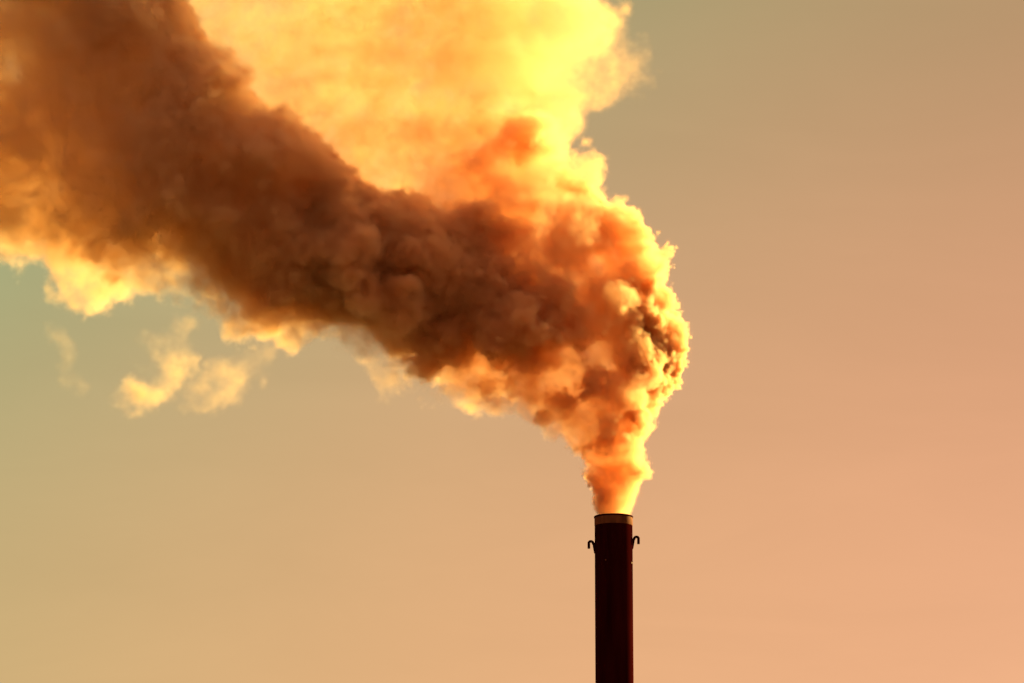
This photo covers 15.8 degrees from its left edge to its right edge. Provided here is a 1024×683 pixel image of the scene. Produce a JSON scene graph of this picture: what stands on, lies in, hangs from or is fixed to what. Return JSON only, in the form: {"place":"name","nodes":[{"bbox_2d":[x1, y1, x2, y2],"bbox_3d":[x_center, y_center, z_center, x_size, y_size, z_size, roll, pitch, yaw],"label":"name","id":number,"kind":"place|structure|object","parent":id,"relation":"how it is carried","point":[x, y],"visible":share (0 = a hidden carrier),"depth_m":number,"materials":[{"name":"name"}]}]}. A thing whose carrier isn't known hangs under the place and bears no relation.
{"place":"outdoors","nodes":[
{"label":"outdoors","id":0,"kind":"place"},
{"bbox_2d":[0,0,1023,682],"label":"sky","id":1,"kind":"structure","parent":0,"point":[336,336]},
{"label":"ground","id":2,"kind":"structure","parent":0,"visible":0},
{"bbox_2d":[588,513,639,682],"bbox_3d":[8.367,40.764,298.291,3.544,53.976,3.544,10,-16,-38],"label":"smokestack","id":3,"kind":"object","parent":2,"relation":"on","point":[613,545],"visible":1,"depth_m":301.48,"materials":[{"name":"red paint"}]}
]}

